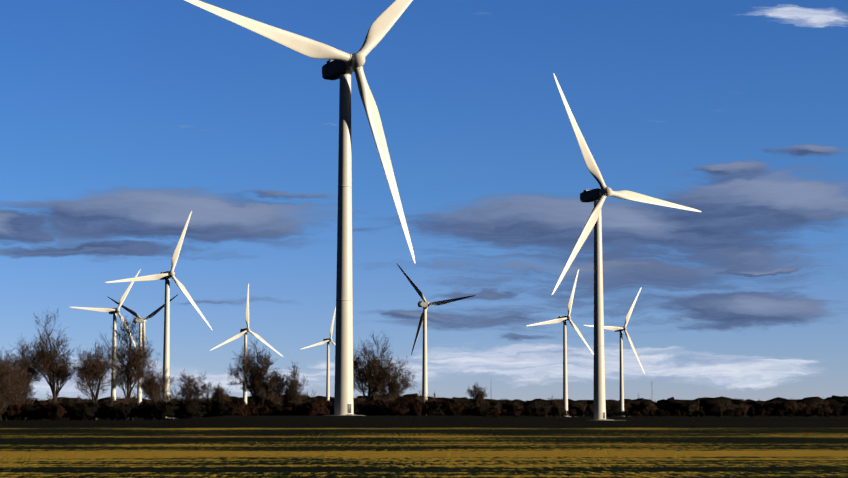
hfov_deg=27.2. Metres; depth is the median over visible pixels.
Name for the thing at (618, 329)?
turbine
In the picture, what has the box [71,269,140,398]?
turbine
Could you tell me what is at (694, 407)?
copse
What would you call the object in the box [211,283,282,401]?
turbine
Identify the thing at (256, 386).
tree
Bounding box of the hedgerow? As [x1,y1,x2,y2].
[31,396,847,416]
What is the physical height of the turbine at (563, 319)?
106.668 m
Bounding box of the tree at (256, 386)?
[227,337,293,406]
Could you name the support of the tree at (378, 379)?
on the ground
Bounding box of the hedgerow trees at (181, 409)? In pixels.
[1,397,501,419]
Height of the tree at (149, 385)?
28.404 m
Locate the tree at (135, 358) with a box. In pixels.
[94,311,165,419]
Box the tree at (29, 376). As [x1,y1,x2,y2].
[7,335,43,418]
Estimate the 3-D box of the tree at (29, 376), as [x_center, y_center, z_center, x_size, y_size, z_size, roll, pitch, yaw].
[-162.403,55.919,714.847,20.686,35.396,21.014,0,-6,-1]
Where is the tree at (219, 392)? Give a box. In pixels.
[208,382,231,402]
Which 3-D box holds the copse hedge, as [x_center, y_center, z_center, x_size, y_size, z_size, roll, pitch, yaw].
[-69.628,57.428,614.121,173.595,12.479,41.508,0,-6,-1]
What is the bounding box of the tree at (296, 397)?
[281,361,309,403]
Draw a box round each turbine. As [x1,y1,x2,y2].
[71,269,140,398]
[105,211,212,417]
[108,294,177,402]
[184,0,414,415]
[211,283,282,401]
[302,307,335,400]
[396,263,475,402]
[527,270,593,416]
[552,74,700,419]
[584,287,644,413]
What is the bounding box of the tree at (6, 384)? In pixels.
[0,346,21,407]
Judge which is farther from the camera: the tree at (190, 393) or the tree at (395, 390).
the tree at (190, 393)
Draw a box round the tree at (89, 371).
[67,340,115,419]
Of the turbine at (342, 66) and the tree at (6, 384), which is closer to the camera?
the turbine at (342, 66)
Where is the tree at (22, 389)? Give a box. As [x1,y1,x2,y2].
[0,348,35,419]
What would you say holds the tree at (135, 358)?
on the ground
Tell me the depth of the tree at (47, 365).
660.71 m
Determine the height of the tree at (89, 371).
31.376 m
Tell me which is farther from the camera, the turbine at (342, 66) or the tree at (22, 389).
the tree at (22, 389)
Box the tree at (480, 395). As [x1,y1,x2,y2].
[466,382,487,405]
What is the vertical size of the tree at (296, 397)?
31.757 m
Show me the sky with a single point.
(121, 120)
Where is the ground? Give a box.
[0,414,847,477]
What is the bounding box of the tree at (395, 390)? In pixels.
[370,356,419,401]
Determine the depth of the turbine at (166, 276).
859.67 m
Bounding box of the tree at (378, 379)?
[334,331,399,401]
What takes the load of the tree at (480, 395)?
on the ground
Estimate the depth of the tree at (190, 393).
892.36 m
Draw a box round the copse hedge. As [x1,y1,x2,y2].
[0,387,467,419]
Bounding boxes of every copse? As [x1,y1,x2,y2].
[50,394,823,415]
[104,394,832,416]
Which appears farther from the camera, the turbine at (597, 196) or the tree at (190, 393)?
the tree at (190, 393)
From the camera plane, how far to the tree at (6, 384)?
595.05 m
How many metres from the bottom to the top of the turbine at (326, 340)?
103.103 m
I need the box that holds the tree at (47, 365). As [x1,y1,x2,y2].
[16,307,79,402]
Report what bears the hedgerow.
on the ground
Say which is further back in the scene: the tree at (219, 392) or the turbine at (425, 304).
the turbine at (425, 304)
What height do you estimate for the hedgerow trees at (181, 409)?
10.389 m
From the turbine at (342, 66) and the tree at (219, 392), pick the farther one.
the tree at (219, 392)
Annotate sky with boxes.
[0,0,847,401]
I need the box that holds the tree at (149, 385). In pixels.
[134,367,178,418]
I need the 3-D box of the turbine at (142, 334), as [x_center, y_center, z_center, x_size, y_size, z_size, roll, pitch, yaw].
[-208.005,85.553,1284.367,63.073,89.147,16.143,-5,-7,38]
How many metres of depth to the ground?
126.42 m
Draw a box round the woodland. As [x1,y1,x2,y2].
[4,393,847,415]
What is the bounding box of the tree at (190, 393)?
[170,368,214,401]

